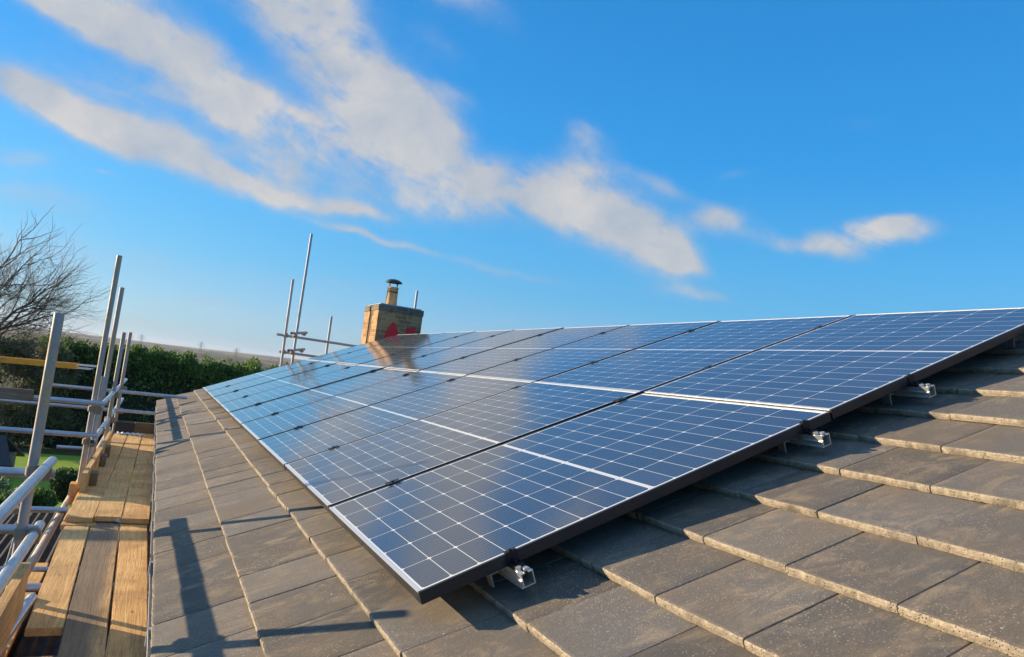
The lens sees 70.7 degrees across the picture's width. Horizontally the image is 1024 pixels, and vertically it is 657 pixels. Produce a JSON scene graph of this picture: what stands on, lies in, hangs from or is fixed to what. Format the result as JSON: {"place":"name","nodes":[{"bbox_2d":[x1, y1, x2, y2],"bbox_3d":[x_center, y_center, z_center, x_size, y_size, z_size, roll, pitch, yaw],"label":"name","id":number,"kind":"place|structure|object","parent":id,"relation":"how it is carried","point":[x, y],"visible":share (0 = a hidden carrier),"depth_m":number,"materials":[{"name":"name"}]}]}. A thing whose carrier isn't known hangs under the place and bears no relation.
{"place":"outdoors","nodes":[
{"label":"outdoors","id":0,"kind":"place"},
{"bbox_2d":[0,323,301,513],"bbox_3d":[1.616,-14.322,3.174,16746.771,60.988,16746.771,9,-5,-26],"label":"ground","id":1,"kind":"structure","parent":0,"point":[265,360],"depth_m":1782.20,"materials":[{"name":"green plant"}]},
{"bbox_2d":[0,477,12,493],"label":"shrub","id":2,"kind":"object","parent":1,"relation":"on","point":[5,485],"visible":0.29,"depth_m":21.75,"materials":[{"name":"green plant"}]},
{"bbox_2d":[0,487,19,505],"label":"shrub","id":3,"kind":"object","parent":1,"relation":"on","point":[5,495],"visible":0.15,"depth_m":20.72,"materials":[{"name":"green plant"}]},
{"bbox_2d":[0,332,83,446],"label":"overgrown hedge","id":4,"kind":"object","parent":1,"relation":"on","point":[21,416],"visible":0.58,"depth_m":34.43,"materials":[{"name":"green plant"}]},
{"bbox_2d":[30,486,59,513],"bbox_3d":[-14.536,5.401,22.223,1.045,1.083,1.039,9,-5,-26],"label":"shrub","id":5,"kind":"object","parent":1,"relation":"on","point":[43,497],"visible":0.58,"depth_m":22.09,"materials":[{"name":"green plant"}]},
{"bbox_2d":[4,453,135,506],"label":"lawn","id":6,"kind":"structure","parent":1,"relation":"on","point":[68,461],"depth_m":30.58,"materials":[{"name":"green plant"}]},
{"bbox_2d":[0,435,24,480],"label":"garden shed","id":7,"kind":"structure","parent":6,"relation":"on","point":[10,450],"depth_m":26.84,"materials":[{"name":"grey wood"}]},
{"bbox_2d":[0,207,117,369],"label":"bare tree","id":8,"kind":"object","parent":6,"relation":"on","point":[44,304],"visible":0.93,"depth_m":26.66,"materials":[{"name":"brown plant"}]},
{"bbox_2d":[48,466,78,500],"bbox_3d":[-14.891,5.454,25.178,2.126,1.100,2.375,9,-5,-26],"label":"bush","id":9,"kind":"object","parent":6,"relation":"on","point":[60,482],"visible":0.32,"depth_m":24.29,"materials":[{"name":"green plant"}]},
{"bbox_2d":[0,512,149,656],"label":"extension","id":10,"kind":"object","parent":1,"relation":"on","point":[24,646],"visible":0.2,"depth_m":8.03,"materials":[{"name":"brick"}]},
{"bbox_2d":[5,563,48,656],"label":"old board","id":11,"kind":"object","parent":10,"relation":"on","point":[35,577],"visible":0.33,"depth_m":7.34,"materials":[{"name":"brown wood"}]},
{"bbox_2d":[0,255,186,656],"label":"scaffold","id":12,"kind":"object","parent":1,"relation":"on","point":[15,586],"visible":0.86,"depth_m":5.10,"materials":[{"name":"metal"}]},
{"bbox_2d":[0,356,96,369],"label":"ladder","id":13,"kind":"object","parent":12,"relation":"attached to","point":[27,361],"visible":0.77,"depth_m":9.16,"materials":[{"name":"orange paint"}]},
{"bbox_2d":[24,526,88,636],"bbox_3d":[-2.751,1.436,4.452,0.158,0.042,2.454,9,-5,-27],"label":"scaffold board","id":14,"kind":"object","parent":12,"relation":"on","point":[48,615],"visible":0.94,"depth_m":3.93,"materials":[{"name":"brown wood"}]},
{"bbox_2d":[68,481,78,504],"bbox_3d":[-4.106,1.536,6.742,0.060,0.190,0.140,9,-5,-26],"label":"timber block","id":15,"kind":"object","parent":12,"relation":"on","point":[73,488],"depth_m":6.68,"materials":[{"name":"brown wood"}]},
{"bbox_2d":[60,492,95,529],"bbox_3d":[-3.447,1.462,5.831,0.224,0.042,1.320,9,-5,-26],"label":"scaffold board","id":16,"kind":"object","parent":12,"relation":"on","point":[64,523],"visible":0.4,"depth_m":5.28,"materials":[{"name":"brown wood"}]},
{"bbox_2d":[57,521,118,656],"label":"scaffold board","id":17,"kind":"object","parent":12,"relation":"on","point":[85,630],"visible":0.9,"depth_m":3.81,"materials":[{"name":"brown wood"}]},
{"bbox_2d":[65,433,127,522],"bbox_3d":[-4.474,1.473,7.989,0.180,0.042,5.942,9,-5,-25],"label":"scaffold board","id":18,"kind":"object","parent":12,"relation":"on","point":[84,507],"visible":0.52,"depth_m":6.19,"materials":[{"name":"brown wood"}]},
{"bbox_2d":[88,470,98,485],"bbox_3d":[-3.807,1.357,6.559,0.070,0.113,0.180,9,-5,-26],"label":"timber block","id":19,"kind":"object","parent":18,"relation":"on","point":[93,478],"depth_m":6.49,"materials":[{"name":"brown wood"}]},
{"bbox_2d":[99,453,106,466],"bbox_3d":[-4.305,1.383,7.595,0.060,0.113,0.180,9,-5,-26],"label":"timber block","id":20,"kind":"object","parent":18,"relation":"on","point":[103,459],"depth_m":7.52,"materials":[{"name":"brown wood"}]},
{"bbox_2d":[105,445,110,456],"bbox_3d":[-4.614,1.397,8.223,0.060,0.113,0.180,9,-5,-26],"label":"timber block","id":21,"kind":"object","parent":18,"relation":"on","point":[107,449],"depth_m":8.15,"materials":[{"name":"brown wood"}]},
{"bbox_2d":[115,421,135,432],"bbox_3d":[-5.610,1.437,10.463,0.260,0.165,0.180,9,-5,-26],"label":"crate","id":22,"kind":"object","parent":18,"relation":"on","point":[125,426],"visible":0.97,"depth_m":10.39,"materials":[{"name":"grey plastic"}]},
{"bbox_2d":[94,433,141,521],"bbox_3d":[-4.327,1.499,8.089,0.184,0.042,5.892,9,-5,-25],"label":"scaffold board","id":23,"kind":"object","parent":12,"relation":"on","point":[110,508],"visible":0.94,"depth_m":6.66,"materials":[{"name":"brown wood"}]},
{"bbox_2d":[116,431,142,435],"bbox_3d":[-5.483,1.507,10.340,0.340,0.038,0.087,9,-5,-26],"label":"plastic strip","id":24,"kind":"object","parent":23,"relation":"on","point":[128,433],"visible":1,"depth_m":10.34,"materials":[{"name":"white"}]},
{"bbox_2d":[107,518,147,656],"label":"scaffold board","id":25,"kind":"object","parent":12,"relation":"on","point":[129,623],"visible":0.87,"depth_m":3.92,"materials":[{"name":"brown wood"}]},
{"bbox_2d":[121,433,154,523],"bbox_3d":[-4.146,1.527,8.149,0.193,0.042,5.942,9,-5,-25],"label":"scaffold board","id":26,"kind":"object","parent":12,"relation":"on","point":[137,507],"visible":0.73,"depth_m":6.67,"materials":[{"name":"brown wood"}]},
{"bbox_2d":[147,483,152,569],"bbox_3d":[-3.720,1.635,7.542,0.094,0.042,6.400,9,-5,-26],"label":"scaffold board","id":27,"kind":"object","parent":12,"relation":"on","point":[149,539],"visible":0.09,"depth_m":5.40,"materials":[{"name":"brown wood"}]},
{"bbox_2d":[22,333,287,448],"bbox_3d":[-16.226,4.261,39.696,17.989,5.955,3.103,9,-5,-26],"label":"evergreen hedge","id":28,"kind":"object","parent":1,"relation":"on","point":[160,370],"visible":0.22,"depth_m":37.43,"materials":[{"name":"green plant"}]},
{"bbox_2d":[277,234,417,365],"bbox_3d":[-3.469,2.337,14.405,3.008,8.053,0.613,10,-6,-32],"label":"scaffold","id":29,"kind":"object","parent":1,"relation":"on","point":[285,335],"visible":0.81,"depth_m":13.86,"materials":[{"name":"metal"}]},
{"bbox_2d":[144,279,1023,656],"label":"brick house","id":30,"kind":"structure","parent":1,"relation":"on","point":[878,527],"depth_m":2.11,"materials":[{"name":"tile"}]},
{"bbox_2d":[225,385,550,588],"bbox_3d":[-2.235,0.786,6.718,0.195,0.136,10.516,-16,6,-26],"label":"mounting rail","id":31,"kind":"object","parent":30,"relation":"attached to","point":[518,572],"visible":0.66,"depth_m":2.04,"materials":[{"name":"silver metal"}]},
{"bbox_2d":[203,360,317,393],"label":"solar panel","id":32,"kind":"object","parent":31,"relation":"attached to","point":[206,389],"visible":0.76,"depth_m":11.04,"materials":[{"name":"blue"}]},
{"bbox_2d":[207,361,335,398],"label":"solar panel","id":33,"kind":"object","parent":31,"relation":"attached to","point":[264,379],"visible":0.76,"depth_m":9.98,"materials":[{"name":"blue"}]},
{"bbox_2d":[213,363,354,406],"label":"solar panel","id":34,"kind":"object","parent":31,"relation":"attached to","point":[237,394],"visible":0.77,"depth_m":8.97,"materials":[{"name":"blue"}]},
{"bbox_2d":[220,365,383,413],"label":"solar panel","id":35,"kind":"object","parent":31,"relation":"attached to","point":[289,389],"visible":0.79,"depth_m":7.88,"materials":[{"name":"blue"}]},
{"bbox_2d":[229,368,416,426],"bbox_3d":[-1.825,0.631,6.928,1.618,0.036,1.134,-16,6,-26],"label":"solar panel","id":36,"kind":"object","parent":31,"relation":"attached to","point":[258,411],"visible":0.75,"depth_m":6.87,"materials":[{"name":"blue"}]},
{"bbox_2d":[241,371,464,443],"bbox_3d":[-1.317,0.604,5.893,1.618,0.036,1.134,-16,6,-26],"label":"solar panel","id":37,"kind":"object","parent":31,"relation":"attached to","point":[256,430],"visible":0.8,"depth_m":5.81,"materials":[{"name":"blue"}]},
{"bbox_2d":[258,375,531,469],"bbox_3d":[-0.808,0.579,4.856,1.618,0.037,1.134,-16,6,-26],"label":"solar panel","id":38,"kind":"object","parent":31,"relation":"attached to","point":[281,449],"visible":0.81,"depth_m":4.76,"materials":[{"name":"blue"}]},
{"bbox_2d":[284,382,639,512],"bbox_3d":[-0.300,0.553,3.822,1.618,0.036,1.134,-16,6,-26],"label":"solar panel","id":39,"kind":"object","parent":31,"relation":"attached to","point":[326,479],"visible":0.76,"depth_m":3.69,"materials":[{"name":"blue"}]},
{"bbox_2d":[329,393,830,604],"bbox_3d":[0.207,0.533,2.784,1.618,0.035,1.134,-16,6,-26],"label":"solar panel","id":40,"kind":"object","parent":31,"relation":"attached to","point":[428,536],"visible":1,"depth_m":2.57,"materials":[{"name":"blue"}]},
{"bbox_2d":[309,362,830,452],"bbox_3d":[-1.190,0.486,7.238,0.195,0.136,10.516,-16,6,-26],"label":"mounting rail","id":41,"kind":"object","parent":30,"relation":"attached to","point":[810,436],"visible":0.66,"depth_m":2.56,"materials":[{"name":"silver metal"}]},
{"bbox_2d":[349,352,935,404],"bbox_3d":[-0.674,0.338,7.494,0.195,0.136,10.516,-16,6,-26],"label":"mounting rail","id":42,"kind":"object","parent":30,"relation":"attached to","point":[913,388],"visible":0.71,"depth_m":2.81,"materials":[{"name":"silver metal"}]},
{"bbox_2d":[306,334,416,360],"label":"solar panel","id":43,"kind":"object","parent":42,"relation":"attached to","point":[356,348],"visible":0.63,"depth_m":11.74,"materials":[{"name":"blue"}]},
{"bbox_2d":[321,333,440,362],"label":"solar panel","id":44,"kind":"object","parent":42,"relation":"attached to","point":[336,359],"visible":0.59,"depth_m":10.72,"materials":[{"name":"blue"}]},
{"bbox_2d":[337,331,474,364],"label":"solar panel","id":45,"kind":"object","parent":42,"relation":"attached to","point":[368,357],"visible":0.66,"depth_m":9.64,"materials":[{"name":"blue"}]},
{"bbox_2d":[358,330,511,367],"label":"solar panel","id":46,"kind":"object","parent":42,"relation":"attached to","point":[390,360],"visible":0.66,"depth_m":8.62,"materials":[{"name":"blue"}]},
{"bbox_2d":[385,327,562,370],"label":"solar panel","id":47,"kind":"object","parent":42,"relation":"attached to","point":[460,351],"visible":0.65,"depth_m":7.55,"materials":[{"name":"blue"}]},
{"bbox_2d":[420,325,627,375],"bbox_3d":[0.092,0.198,6.591,1.618,0.037,1.134,-16,6,-26],"label":"solar panel","id":48,"kind":"object","parent":42,"relation":"attached to","point":[477,362],"visible":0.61,"depth_m":6.52,"materials":[{"name":"blue"}]},
{"bbox_2d":[467,321,718,381],"bbox_3d":[0.602,0.172,5.558,1.618,0.037,1.134,-16,6,-26],"label":"solar panel","id":49,"kind":"object","parent":42,"relation":"attached to","point":[562,359],"visible":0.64,"depth_m":5.47,"materials":[{"name":"blue"}]},
{"bbox_2d":[536,315,851,393],"bbox_3d":[1.109,0.149,4.521,1.618,0.038,1.134,-16,6,-26],"label":"solar panel","id":50,"kind":"object","parent":42,"relation":"attached to","point":[648,367],"visible":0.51,"depth_m":4.42,"materials":[{"name":"blue"}]},
{"bbox_2d":[643,307,1023,418],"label":"solar panel","id":51,"kind":"object","parent":42,"relation":"attached to","point":[843,366],"visible":0.85,"depth_m":3.31,"materials":[{"name":"blue"}]},
{"bbox_2d":[400,325,1023,347],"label":"mounting rail","id":52,"kind":"object","parent":30,"relation":"attached to","point":[1010,343],"visible":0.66,"depth_m":3.26,"materials":[{"name":"silver metal"}]},
{"bbox_2d":[0,0,1023,359],"label":"sky","id":53,"kind":"structure","parent":0,"point":[511,164],"materials":[{"name":"blue"}]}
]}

